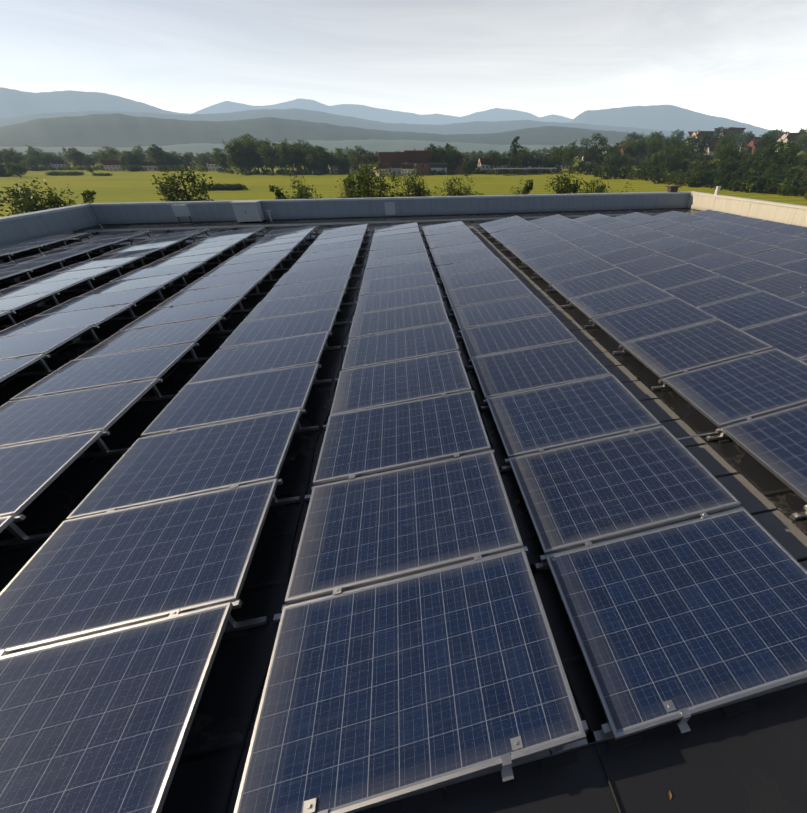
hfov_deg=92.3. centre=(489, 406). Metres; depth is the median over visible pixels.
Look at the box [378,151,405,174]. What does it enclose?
house
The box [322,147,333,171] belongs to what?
tree
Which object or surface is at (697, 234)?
pv panel
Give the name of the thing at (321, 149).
tree
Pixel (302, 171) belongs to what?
understorey
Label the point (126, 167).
understorey
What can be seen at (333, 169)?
house
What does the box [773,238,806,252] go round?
pv panel
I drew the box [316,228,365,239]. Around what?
pv panel
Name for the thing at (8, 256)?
pv mount
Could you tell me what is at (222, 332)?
pv mount
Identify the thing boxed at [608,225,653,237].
pv panel
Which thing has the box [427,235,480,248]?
pv panel
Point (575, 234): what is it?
pv panel
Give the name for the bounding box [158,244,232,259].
pv panel
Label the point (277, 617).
pv mount
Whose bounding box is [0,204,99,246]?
parapet
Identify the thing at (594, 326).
pv mount
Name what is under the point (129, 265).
pv mount
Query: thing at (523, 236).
pv panel
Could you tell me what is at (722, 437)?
pv mount
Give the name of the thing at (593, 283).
pv panel
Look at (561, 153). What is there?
tree
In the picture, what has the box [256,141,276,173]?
tree
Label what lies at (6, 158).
tree
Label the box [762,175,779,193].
hedge bush
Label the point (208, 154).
tree
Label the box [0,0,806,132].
sky
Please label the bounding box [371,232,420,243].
pv panel
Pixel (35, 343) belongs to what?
pv panel
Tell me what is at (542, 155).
tree
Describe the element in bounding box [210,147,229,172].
tree
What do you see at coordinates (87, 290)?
pv mount
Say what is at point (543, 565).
pv mount
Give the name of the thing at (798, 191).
hedge bush
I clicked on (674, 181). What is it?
hedge bush
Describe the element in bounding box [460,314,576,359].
pv panel
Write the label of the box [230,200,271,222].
vent cabinet
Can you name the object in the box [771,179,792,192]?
hedge bush
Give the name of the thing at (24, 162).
tree
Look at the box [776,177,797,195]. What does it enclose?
hedge bush
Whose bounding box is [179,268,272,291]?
pv panel
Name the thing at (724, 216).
pv panel
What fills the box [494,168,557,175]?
shelter canopy
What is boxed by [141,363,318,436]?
pv panel
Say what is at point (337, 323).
pv mount
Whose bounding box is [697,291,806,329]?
pv panel
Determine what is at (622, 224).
pv panel
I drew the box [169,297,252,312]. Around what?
pv mount
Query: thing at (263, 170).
understorey
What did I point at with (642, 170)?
hedge bush
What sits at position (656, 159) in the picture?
tree
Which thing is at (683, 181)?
hedge bush
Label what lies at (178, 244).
pv mount
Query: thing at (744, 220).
pv panel
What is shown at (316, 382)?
pv mount
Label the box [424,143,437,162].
tree
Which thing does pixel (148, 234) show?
pv mount
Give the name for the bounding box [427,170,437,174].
understorey
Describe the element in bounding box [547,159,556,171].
tree
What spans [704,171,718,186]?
hedge bush
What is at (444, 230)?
pv panel
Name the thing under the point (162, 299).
pv mount
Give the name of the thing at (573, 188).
bush
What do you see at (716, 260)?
pv panel
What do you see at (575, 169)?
hedge bush
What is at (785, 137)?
house
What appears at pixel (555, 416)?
pv panel
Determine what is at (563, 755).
pv mount
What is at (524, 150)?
tree
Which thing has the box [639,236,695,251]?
pv panel
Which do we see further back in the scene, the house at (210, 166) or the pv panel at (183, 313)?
the house at (210, 166)
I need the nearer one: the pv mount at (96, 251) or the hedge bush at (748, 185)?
the pv mount at (96, 251)
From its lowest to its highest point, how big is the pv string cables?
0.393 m
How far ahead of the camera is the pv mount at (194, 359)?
6.43 m
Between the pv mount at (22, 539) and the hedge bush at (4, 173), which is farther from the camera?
the hedge bush at (4, 173)
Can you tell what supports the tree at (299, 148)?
on the fields
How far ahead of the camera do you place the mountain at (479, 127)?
3956.71 m
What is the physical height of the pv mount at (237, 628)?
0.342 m
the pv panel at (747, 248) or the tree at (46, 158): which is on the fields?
the tree at (46, 158)
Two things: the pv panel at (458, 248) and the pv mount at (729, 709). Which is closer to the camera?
the pv mount at (729, 709)
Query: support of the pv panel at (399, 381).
on the roof membrane
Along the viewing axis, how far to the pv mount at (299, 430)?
4.80 m
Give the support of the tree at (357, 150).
on the fields
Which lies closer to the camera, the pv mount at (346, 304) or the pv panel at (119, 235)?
the pv mount at (346, 304)
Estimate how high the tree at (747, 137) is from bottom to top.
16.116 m
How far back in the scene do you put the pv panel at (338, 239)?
14.05 m
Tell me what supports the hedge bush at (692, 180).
on the fields
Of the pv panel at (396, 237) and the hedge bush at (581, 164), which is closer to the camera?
the pv panel at (396, 237)
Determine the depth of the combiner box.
18.54 m
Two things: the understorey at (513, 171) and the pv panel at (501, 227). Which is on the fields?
the understorey at (513, 171)
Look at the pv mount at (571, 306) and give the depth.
8.69 m
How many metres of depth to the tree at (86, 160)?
272.86 m
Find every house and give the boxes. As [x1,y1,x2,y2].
[48,159,68,169]
[100,159,122,170]
[204,159,223,170]
[330,159,348,172]
[356,156,378,169]
[372,161,392,175]
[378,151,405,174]
[400,162,416,175]
[404,149,431,174]
[430,163,447,174]
[448,155,468,173]
[477,156,496,173]
[497,159,509,167]
[524,158,547,170]
[554,155,573,168]
[581,155,596,169]
[618,146,638,165]
[687,130,714,149]
[701,137,730,156]
[714,127,745,148]
[742,139,762,153]
[775,132,806,151]
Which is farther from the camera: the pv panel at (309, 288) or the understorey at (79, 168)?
the understorey at (79, 168)
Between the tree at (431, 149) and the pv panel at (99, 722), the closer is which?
the pv panel at (99, 722)
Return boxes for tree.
[0,148,17,162]
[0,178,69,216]
[3,161,30,177]
[5,147,24,157]
[10,153,27,166]
[20,158,36,165]
[23,154,42,165]
[24,144,47,165]
[39,153,55,165]
[44,154,54,166]
[56,187,95,215]
[62,147,86,166]
[81,157,92,167]
[86,165,92,172]
[88,157,95,166]
[94,155,101,163]
[97,145,121,159]
[112,155,124,170]
[115,152,138,165]
[119,150,142,165]
[131,146,148,161]
[146,144,165,165]
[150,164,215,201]
[159,153,178,165]
[161,151,176,167]
[172,154,185,165]
[181,160,189,165]
[182,153,192,166]
[184,151,193,161]
[193,157,201,169]
[197,157,205,165]
[201,152,212,158]
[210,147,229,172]
[222,138,249,174]
[226,155,243,174]
[227,139,260,170]
[235,133,272,172]
[243,141,277,168]
[245,137,265,173]
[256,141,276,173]
[270,142,289,168]
[270,145,296,168]
[274,142,294,169]
[279,138,295,173]
[279,143,310,169]
[280,165,322,198]
[290,140,312,168]
[304,146,330,173]
[308,145,333,170]
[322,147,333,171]
[330,178,363,197]
[332,147,351,172]
[333,153,347,173]
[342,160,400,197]
[344,153,355,170]
[349,145,367,159]
[349,154,362,171]
[363,151,374,166]
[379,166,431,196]
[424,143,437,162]
[429,173,467,195]
[431,149,447,162]
[432,145,452,169]
[443,148,456,169]
[446,146,462,173]
[459,177,483,195]
[461,156,472,178]
[469,157,477,168]
[470,154,480,167]
[488,150,502,168]
[504,178,527,194]
[508,154,517,167]
[511,152,526,167]
[517,146,529,167]
[524,151,541,167]
[534,152,546,164]
[540,156,550,167]
[541,146,547,153]
[545,145,571,166]
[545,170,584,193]
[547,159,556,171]
[550,153,562,166]
[563,139,579,171]
[580,133,607,163]
[580,178,612,192]
[593,153,607,166]
[602,154,617,166]
[604,144,623,158]
[609,149,621,164]
[614,153,630,169]
[620,135,654,165]
[622,131,643,141]
[642,132,662,155]
[643,138,663,158]
[647,150,666,166]
[649,131,663,143]
[661,137,686,151]
[668,129,685,141]
[668,144,693,170]
[678,158,693,172]
[682,134,701,153]
[691,153,710,168]
[697,132,712,152]
[706,162,715,169]
[713,126,728,137]
[713,139,726,155]
[713,140,738,165]
[713,142,744,166]
[718,136,737,152]
[723,130,737,142]
[734,130,748,150]
[737,152,754,167]
[738,133,754,148]
[740,145,753,155]
[742,168,756,180]
[746,147,762,170]
[752,139,795,168]
[753,134,777,151]
[768,130,779,142]
[769,130,788,142]
[777,141,803,171]
[784,165,806,181]
[784,167,803,179]
[788,155,802,166]
[793,133,806,150]
[795,151,806,167]
[796,150,806,168]
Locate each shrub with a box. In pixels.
[717,172,738,184]
[788,178,806,192]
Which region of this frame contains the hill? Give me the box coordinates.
[0,139,801,156]
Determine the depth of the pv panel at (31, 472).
3.85 m
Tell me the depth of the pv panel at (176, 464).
3.95 m
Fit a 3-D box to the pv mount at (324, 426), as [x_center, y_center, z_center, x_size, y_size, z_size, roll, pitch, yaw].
[-1.128,0.032,4.978,2.073,0.342,0.200,-7,34,-10]
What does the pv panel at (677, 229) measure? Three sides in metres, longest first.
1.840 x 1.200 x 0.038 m
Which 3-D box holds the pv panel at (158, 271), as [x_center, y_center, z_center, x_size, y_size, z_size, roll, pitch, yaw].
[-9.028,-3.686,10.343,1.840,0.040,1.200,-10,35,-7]
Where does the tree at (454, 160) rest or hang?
on the fields
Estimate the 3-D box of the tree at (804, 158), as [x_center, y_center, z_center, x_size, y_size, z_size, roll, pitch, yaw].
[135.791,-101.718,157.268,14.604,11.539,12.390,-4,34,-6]
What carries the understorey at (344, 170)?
on the fields
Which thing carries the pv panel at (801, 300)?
on the roof membrane
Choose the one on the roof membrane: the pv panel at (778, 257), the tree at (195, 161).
the pv panel at (778, 257)
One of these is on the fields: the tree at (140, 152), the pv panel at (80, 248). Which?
the tree at (140, 152)
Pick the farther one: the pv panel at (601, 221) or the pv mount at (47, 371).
the pv panel at (601, 221)
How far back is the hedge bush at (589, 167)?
195.38 m
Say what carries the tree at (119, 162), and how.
on the fields
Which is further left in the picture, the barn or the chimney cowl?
the barn
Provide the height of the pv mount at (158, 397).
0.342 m
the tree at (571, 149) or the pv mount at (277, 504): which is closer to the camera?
the pv mount at (277, 504)
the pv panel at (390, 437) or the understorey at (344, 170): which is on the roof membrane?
the pv panel at (390, 437)
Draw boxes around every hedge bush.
[0,163,12,175]
[0,167,16,176]
[219,184,232,189]
[233,183,247,189]
[568,160,579,173]
[575,159,589,172]
[583,162,596,174]
[592,165,606,176]
[599,164,620,179]
[611,164,622,178]
[619,166,634,178]
[628,166,640,179]
[636,166,648,178]
[642,165,660,180]
[652,171,665,183]
[661,168,674,183]
[668,173,681,184]
[680,173,688,184]
[685,174,701,186]
[695,170,717,186]
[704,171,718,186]
[710,175,727,189]
[721,177,733,189]
[728,179,743,190]
[736,175,751,188]
[740,174,764,192]
[753,175,773,192]
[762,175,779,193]
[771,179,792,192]
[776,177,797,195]
[784,182,802,195]
[797,186,806,195]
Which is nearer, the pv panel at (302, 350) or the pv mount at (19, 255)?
the pv panel at (302, 350)
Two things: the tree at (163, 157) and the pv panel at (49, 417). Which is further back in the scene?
the tree at (163, 157)
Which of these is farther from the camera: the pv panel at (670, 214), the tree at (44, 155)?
the tree at (44, 155)
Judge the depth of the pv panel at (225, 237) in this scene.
14.34 m
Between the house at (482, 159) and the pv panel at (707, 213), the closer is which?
the pv panel at (707, 213)
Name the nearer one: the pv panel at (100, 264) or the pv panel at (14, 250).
the pv panel at (100, 264)
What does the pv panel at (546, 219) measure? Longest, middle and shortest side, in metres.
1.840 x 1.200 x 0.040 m
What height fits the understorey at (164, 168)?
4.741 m
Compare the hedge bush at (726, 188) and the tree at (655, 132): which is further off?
the tree at (655, 132)
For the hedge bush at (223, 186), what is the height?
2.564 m
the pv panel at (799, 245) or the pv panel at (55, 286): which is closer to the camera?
the pv panel at (55, 286)
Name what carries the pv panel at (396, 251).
on the roof membrane
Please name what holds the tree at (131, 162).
on the fields
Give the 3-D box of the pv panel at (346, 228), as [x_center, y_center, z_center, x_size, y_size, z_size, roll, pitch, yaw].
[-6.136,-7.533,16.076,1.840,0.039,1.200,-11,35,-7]
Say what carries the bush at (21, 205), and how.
on the fields
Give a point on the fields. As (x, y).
(126, 185)
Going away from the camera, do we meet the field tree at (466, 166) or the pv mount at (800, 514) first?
the pv mount at (800, 514)
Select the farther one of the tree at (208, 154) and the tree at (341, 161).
the tree at (208, 154)
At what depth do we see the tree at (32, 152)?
277.44 m
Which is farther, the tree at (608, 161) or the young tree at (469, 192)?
the tree at (608, 161)
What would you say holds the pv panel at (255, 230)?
on the roof membrane
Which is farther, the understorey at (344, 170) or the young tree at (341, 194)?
the understorey at (344, 170)
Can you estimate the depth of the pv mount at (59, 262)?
11.27 m
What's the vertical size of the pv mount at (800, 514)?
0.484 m
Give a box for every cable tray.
[38,231,72,238]
[85,212,696,233]
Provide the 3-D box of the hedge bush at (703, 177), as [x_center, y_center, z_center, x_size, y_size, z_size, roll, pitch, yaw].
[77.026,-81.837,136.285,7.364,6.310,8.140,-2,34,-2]
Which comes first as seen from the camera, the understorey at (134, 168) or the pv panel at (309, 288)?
the pv panel at (309, 288)
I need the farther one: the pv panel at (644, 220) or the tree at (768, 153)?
the tree at (768, 153)
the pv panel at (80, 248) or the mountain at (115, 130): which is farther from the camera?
the mountain at (115, 130)
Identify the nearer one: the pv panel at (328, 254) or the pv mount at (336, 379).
the pv mount at (336, 379)
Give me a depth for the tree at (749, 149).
242.08 m
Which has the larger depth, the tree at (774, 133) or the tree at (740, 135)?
the tree at (774, 133)
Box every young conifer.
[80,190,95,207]
[269,185,287,199]
[343,174,354,197]
[522,179,532,194]
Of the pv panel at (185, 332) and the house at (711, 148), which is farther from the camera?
the house at (711, 148)
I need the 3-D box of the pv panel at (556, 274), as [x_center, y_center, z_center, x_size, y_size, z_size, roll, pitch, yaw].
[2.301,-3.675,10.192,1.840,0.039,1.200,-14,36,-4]
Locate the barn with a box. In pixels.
[136,162,175,170]
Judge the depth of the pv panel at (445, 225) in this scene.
16.78 m
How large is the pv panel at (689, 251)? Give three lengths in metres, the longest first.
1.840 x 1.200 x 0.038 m
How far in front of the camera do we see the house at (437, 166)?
213.26 m
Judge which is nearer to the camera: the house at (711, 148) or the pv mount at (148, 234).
the pv mount at (148, 234)
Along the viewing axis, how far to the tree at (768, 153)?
150.44 m
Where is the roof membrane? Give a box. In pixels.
[0,208,806,812]
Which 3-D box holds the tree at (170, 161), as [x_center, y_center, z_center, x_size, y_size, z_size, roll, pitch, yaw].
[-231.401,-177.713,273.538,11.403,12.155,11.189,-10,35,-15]
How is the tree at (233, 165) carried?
on the fields
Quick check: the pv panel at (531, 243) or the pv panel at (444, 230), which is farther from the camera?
the pv panel at (444, 230)
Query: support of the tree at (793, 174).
on the fields
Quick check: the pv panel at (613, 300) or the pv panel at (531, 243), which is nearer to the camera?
the pv panel at (613, 300)
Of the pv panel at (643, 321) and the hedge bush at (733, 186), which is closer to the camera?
the pv panel at (643, 321)
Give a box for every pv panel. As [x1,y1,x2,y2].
[0,238,65,249]
[0,245,39,254]
[0,250,88,265]
[0,259,61,272]
[0,269,28,279]
[0,276,90,298]
[0,291,55,310]
[0,303,132,337]
[0,310,10,316]
[0,324,93,359]
[0,354,44,381]
[0,378,158,447]
[0,431,102,517]
[0,479,277,655]
[0,516,14,532]
[0,602,232,812]
[9,342,195,400]
[10,266,119,286]
[13,232,86,244]
[29,242,111,256]
[35,286,160,315]
[47,255,143,273]
[53,236,131,249]
[66,409,301,519]
[74,316,221,359]
[78,272,184,296]
[80,247,162,262]
[83,230,148,241]
[102,240,179,254]
[109,261,204,282]
[118,296,242,331]
[129,234,194,245]
[137,252,219,269]
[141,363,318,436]
[143,229,207,240]
[153,281,258,308]
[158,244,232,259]
[177,238,244,251]
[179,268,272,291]
[187,331,328,383]
[193,232,254,243]
[201,258,282,277]
[206,227,263,237]
[218,249,291,265]
[219,308,337,348]
[232,242,298,256]
[234,547,585,812]
[243,290,344,321]
[245,236,305,248]
[256,230,311,241]
[261,276,349,301]
[264,226,316,235]
[274,264,352,285]
[285,450,522,603]
[287,254,356,272]
[296,246,359,262]
[304,239,361,253]
[310,234,363,245]
[313,390,490,484]
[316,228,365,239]
[321,224,367,233]
[330,350,471,414]
[341,322,458,369]
[349,301,448,338]
[355,284,442,314]
[359,271,436,295]
[362,260,432,280]
[365,251,428,268]
[368,244,425,258]
[370,237,423,250]
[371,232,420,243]
[373,227,419,236]
[375,222,417,231]
[421,221,464,229]
[423,225,469,235]
[425,230,474,241]
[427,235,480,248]
[430,242,487,256]
[433,249,495,266]
[437,257,506,277]
[441,267,517,290]
[446,279,532,307]
[452,295,552,328]
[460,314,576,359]
[471,340,610,399]
[479,215,522,228]
[484,219,531,233]
[486,374,660,458]
[490,223,540,239]
[497,228,552,244]
[504,234,563,252]
[509,425,740,554]
[513,240,578,261]
[523,248,596,271]
[529,214,566,224]
[536,257,616,284]
[537,218,577,228]
[546,222,590,234]
[546,507,806,739]
[550,267,642,299]
[556,227,603,240]
[568,232,620,247]
[568,281,674,318]
[572,213,608,222]
[580,238,638,255]
[583,216,621,226]
[592,297,716,344]
[594,220,636,231]
[596,245,661,264]
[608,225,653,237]
[614,212,648,220]
[614,254,686,275]
[621,319,772,378]
[623,230,672,243]
[627,215,663,224]
[637,263,720,289]
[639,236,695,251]
[640,219,681,229]
[654,211,687,218]
[657,223,699,234]
[660,242,722,260]
[662,348,806,427]
[664,275,760,306]
[667,214,705,222]
[673,228,723,240]
[682,250,753,270]
[683,218,723,227]
[692,210,724,216]
[694,234,749,247]
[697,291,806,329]
[702,222,745,231]
[706,213,743,220]
[710,260,790,282]
[719,240,779,255]
[721,404,806,501]
[722,226,771,237]
[724,216,763,224]
[742,312,806,359]
[743,271,806,298]
[745,220,789,229]
[745,232,799,244]
[745,248,806,265]
[769,224,806,235]
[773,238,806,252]
[778,258,806,274]
[786,294,806,306]
[794,232,806,238]
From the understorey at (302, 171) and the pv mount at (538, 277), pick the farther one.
the understorey at (302, 171)
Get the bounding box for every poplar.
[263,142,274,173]
[507,136,520,167]
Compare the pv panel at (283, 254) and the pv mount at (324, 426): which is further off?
the pv panel at (283, 254)
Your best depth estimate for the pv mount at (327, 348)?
6.81 m
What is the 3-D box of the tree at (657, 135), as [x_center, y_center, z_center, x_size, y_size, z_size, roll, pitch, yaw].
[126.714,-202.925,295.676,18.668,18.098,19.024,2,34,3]
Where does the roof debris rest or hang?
on the roof membrane
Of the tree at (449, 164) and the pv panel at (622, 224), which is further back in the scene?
the tree at (449, 164)
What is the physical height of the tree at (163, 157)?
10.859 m
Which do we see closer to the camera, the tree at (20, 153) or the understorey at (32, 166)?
the understorey at (32, 166)
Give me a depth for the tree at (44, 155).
283.24 m
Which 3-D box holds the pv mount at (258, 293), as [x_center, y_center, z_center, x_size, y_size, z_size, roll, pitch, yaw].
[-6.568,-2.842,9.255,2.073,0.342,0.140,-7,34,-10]
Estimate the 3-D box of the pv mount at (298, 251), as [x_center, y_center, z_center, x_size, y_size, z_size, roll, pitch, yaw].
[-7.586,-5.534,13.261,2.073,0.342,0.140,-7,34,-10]
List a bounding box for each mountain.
[0,87,782,136]
[0,108,689,138]
[0,113,686,147]
[171,98,572,124]
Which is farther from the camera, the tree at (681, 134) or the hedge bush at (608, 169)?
the tree at (681, 134)
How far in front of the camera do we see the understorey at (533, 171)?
211.24 m
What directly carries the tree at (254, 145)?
on the fields
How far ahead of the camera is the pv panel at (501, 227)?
16.14 m
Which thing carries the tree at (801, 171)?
on the fields
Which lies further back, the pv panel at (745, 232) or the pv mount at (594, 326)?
the pv panel at (745, 232)
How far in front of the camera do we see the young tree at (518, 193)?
41.78 m
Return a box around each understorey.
[23,165,41,170]
[73,164,85,169]
[124,164,136,170]
[129,166,141,170]
[157,165,171,171]
[224,168,234,173]
[260,168,270,174]
[283,169,293,175]
[298,168,308,174]
[336,167,349,173]
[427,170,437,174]
[491,169,503,174]
[509,169,519,173]
[529,169,538,173]
[551,166,561,172]
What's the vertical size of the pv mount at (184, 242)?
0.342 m
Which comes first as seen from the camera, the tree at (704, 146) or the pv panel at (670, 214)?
the pv panel at (670, 214)
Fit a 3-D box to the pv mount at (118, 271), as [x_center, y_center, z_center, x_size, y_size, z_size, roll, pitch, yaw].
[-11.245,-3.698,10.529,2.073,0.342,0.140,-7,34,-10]
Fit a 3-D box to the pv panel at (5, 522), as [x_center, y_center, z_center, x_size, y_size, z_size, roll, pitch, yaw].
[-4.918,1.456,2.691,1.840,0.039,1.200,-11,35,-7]
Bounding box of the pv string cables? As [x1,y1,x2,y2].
[0,222,551,754]
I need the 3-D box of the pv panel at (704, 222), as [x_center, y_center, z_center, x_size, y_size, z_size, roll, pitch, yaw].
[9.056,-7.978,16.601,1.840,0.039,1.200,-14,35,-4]
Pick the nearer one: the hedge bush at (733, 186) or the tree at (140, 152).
the hedge bush at (733, 186)
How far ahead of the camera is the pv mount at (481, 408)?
5.22 m
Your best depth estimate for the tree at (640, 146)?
244.66 m
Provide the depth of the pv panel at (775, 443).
4.28 m
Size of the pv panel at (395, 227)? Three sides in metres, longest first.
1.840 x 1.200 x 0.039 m
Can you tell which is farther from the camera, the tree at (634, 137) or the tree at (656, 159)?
the tree at (634, 137)
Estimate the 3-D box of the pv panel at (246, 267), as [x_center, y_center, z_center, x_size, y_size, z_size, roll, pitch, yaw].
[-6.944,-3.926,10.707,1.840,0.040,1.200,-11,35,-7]
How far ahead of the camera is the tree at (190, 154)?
451.24 m
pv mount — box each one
[0,246,41,257]
[0,254,12,264]
[0,270,32,284]
[0,311,16,327]
[0,514,52,550]
[0,599,267,656]
[1,326,105,344]
[4,260,64,272]
[10,354,54,376]
[15,293,59,310]
[20,239,67,249]
[37,379,176,402]
[52,304,140,320]
[55,233,90,242]
[55,251,90,263]
[57,278,94,293]
[60,266,122,278]
[60,431,128,459]
[79,243,113,254]
[90,256,145,268]
[92,287,167,301]
[96,343,209,363]
[103,237,133,247]
[106,478,299,512]
[122,273,189,286]
[123,231,151,240]
[137,248,164,259]
[138,317,233,334]
[155,241,181,251]
[169,253,222,264]
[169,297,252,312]
[171,409,318,435]
[173,235,196,244]
[186,229,209,238]
[187,262,207,274]
[194,282,268,295]
[212,364,331,386]
[214,269,278,281]
[215,233,257,241]
[219,245,235,255]
[229,239,246,248]
[230,259,289,270]
[240,332,340,351]
[255,243,304,252]
[260,309,346,325]
[265,236,310,245]
[273,546,536,622]
[276,291,352,306]
[279,250,297,260]
[289,277,356,290]
[303,720,595,812]
[304,449,500,500]
[323,391,474,428]
[335,351,460,381]
[339,265,359,277]
[456,316,535,339]
[464,342,558,370]
[478,377,589,412]
[498,429,635,474]
[530,506,741,574]
[531,259,585,278]
[545,270,604,291]
[562,283,629,308]
[584,300,659,328]
[586,679,806,750]
[613,322,700,355]
[651,352,754,391]
[706,403,806,442]
[790,505,806,519]
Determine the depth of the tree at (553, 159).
221.70 m
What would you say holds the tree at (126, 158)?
on the fields
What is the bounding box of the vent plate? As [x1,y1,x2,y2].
[384,202,395,214]
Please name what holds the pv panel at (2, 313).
on the roof membrane
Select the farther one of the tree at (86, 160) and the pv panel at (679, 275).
the tree at (86, 160)
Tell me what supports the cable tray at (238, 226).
on the roof membrane
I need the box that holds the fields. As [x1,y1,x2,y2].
[0,150,806,216]
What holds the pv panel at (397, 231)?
on the roof membrane
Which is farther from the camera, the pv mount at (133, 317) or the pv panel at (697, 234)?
the pv panel at (697, 234)
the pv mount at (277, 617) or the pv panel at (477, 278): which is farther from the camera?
the pv panel at (477, 278)
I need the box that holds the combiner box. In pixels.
[171,204,194,224]
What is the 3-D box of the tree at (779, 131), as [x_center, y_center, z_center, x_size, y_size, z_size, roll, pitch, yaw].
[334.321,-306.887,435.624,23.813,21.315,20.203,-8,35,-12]
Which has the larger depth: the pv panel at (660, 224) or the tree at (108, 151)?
the tree at (108, 151)
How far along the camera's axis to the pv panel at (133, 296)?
8.28 m
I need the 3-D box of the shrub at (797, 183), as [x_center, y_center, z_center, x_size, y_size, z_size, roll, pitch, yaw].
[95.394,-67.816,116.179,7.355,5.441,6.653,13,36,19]
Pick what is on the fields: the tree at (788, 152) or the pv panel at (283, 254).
the tree at (788, 152)
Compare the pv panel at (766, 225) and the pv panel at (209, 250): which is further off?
the pv panel at (766, 225)
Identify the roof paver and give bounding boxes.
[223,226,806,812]
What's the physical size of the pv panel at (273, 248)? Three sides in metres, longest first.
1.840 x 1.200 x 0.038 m
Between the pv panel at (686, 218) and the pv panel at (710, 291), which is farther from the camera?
the pv panel at (686, 218)
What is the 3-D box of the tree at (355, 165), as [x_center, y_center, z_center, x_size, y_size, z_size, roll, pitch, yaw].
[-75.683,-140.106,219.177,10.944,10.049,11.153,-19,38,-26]
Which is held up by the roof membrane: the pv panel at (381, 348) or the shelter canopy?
the pv panel at (381, 348)
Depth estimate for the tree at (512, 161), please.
218.02 m
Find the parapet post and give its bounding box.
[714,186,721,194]
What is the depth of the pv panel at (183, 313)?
7.63 m
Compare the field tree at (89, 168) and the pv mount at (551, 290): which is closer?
the pv mount at (551, 290)
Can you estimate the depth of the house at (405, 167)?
204.97 m
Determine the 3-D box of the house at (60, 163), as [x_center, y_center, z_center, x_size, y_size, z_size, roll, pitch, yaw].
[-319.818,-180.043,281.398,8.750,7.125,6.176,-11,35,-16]
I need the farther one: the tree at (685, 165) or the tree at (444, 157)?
the tree at (444, 157)
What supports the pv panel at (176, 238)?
on the roof membrane
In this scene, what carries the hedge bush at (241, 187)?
on the fields
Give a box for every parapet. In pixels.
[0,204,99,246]
[90,191,690,224]
[687,191,806,226]
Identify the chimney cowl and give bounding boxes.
[666,186,680,191]
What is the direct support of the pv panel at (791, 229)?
on the roof membrane
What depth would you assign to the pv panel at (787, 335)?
6.65 m
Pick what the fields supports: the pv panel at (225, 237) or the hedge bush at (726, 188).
the hedge bush at (726, 188)
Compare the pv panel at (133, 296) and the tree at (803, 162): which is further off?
the tree at (803, 162)
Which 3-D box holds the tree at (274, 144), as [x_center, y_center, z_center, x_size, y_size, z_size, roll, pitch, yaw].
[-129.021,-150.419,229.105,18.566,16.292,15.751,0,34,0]
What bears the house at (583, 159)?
on the fields
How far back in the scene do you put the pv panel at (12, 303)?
8.13 m
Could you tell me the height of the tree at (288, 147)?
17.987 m
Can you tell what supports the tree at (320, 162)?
on the fields
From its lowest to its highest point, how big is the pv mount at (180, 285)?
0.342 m
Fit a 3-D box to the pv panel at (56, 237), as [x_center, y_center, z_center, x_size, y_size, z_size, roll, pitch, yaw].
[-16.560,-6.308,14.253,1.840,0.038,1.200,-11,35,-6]
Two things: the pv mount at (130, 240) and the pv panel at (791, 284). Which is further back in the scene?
the pv mount at (130, 240)
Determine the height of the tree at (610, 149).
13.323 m
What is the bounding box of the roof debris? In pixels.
[27,209,673,798]
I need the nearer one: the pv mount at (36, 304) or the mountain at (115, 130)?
the pv mount at (36, 304)
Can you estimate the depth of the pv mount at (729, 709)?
2.30 m
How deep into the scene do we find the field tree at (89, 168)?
208.43 m
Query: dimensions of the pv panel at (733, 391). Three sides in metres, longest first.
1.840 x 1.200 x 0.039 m
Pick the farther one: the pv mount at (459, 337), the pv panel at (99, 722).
the pv mount at (459, 337)
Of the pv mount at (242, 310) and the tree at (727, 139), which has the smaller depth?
the pv mount at (242, 310)
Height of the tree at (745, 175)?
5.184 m
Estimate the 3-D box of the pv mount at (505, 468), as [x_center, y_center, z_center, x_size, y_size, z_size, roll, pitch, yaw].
[1.103,0.473,4.322,2.073,0.342,0.200,-7,34,-10]
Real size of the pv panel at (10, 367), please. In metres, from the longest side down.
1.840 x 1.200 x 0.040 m
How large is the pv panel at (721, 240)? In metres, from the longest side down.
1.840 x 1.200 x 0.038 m
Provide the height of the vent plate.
0.620 m
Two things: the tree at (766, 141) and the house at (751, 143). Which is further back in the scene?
the house at (751, 143)
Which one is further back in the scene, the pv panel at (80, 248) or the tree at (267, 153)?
the tree at (267, 153)
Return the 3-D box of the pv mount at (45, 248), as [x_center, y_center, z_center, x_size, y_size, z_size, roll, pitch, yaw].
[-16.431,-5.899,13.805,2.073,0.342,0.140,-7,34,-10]
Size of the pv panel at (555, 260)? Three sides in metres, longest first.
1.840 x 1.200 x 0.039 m
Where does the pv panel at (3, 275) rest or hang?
on the roof membrane
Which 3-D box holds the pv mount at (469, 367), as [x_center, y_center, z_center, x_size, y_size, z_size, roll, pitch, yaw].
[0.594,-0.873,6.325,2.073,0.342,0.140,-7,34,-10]
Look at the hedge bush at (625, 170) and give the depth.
170.99 m
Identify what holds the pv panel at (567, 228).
on the roof membrane
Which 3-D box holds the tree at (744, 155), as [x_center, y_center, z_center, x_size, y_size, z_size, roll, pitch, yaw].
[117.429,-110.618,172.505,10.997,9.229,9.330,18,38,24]
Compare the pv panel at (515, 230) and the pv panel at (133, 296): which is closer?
the pv panel at (133, 296)
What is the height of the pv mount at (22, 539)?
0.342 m
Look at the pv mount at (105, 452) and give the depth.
4.42 m
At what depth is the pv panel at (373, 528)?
3.30 m
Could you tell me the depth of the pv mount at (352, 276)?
10.81 m

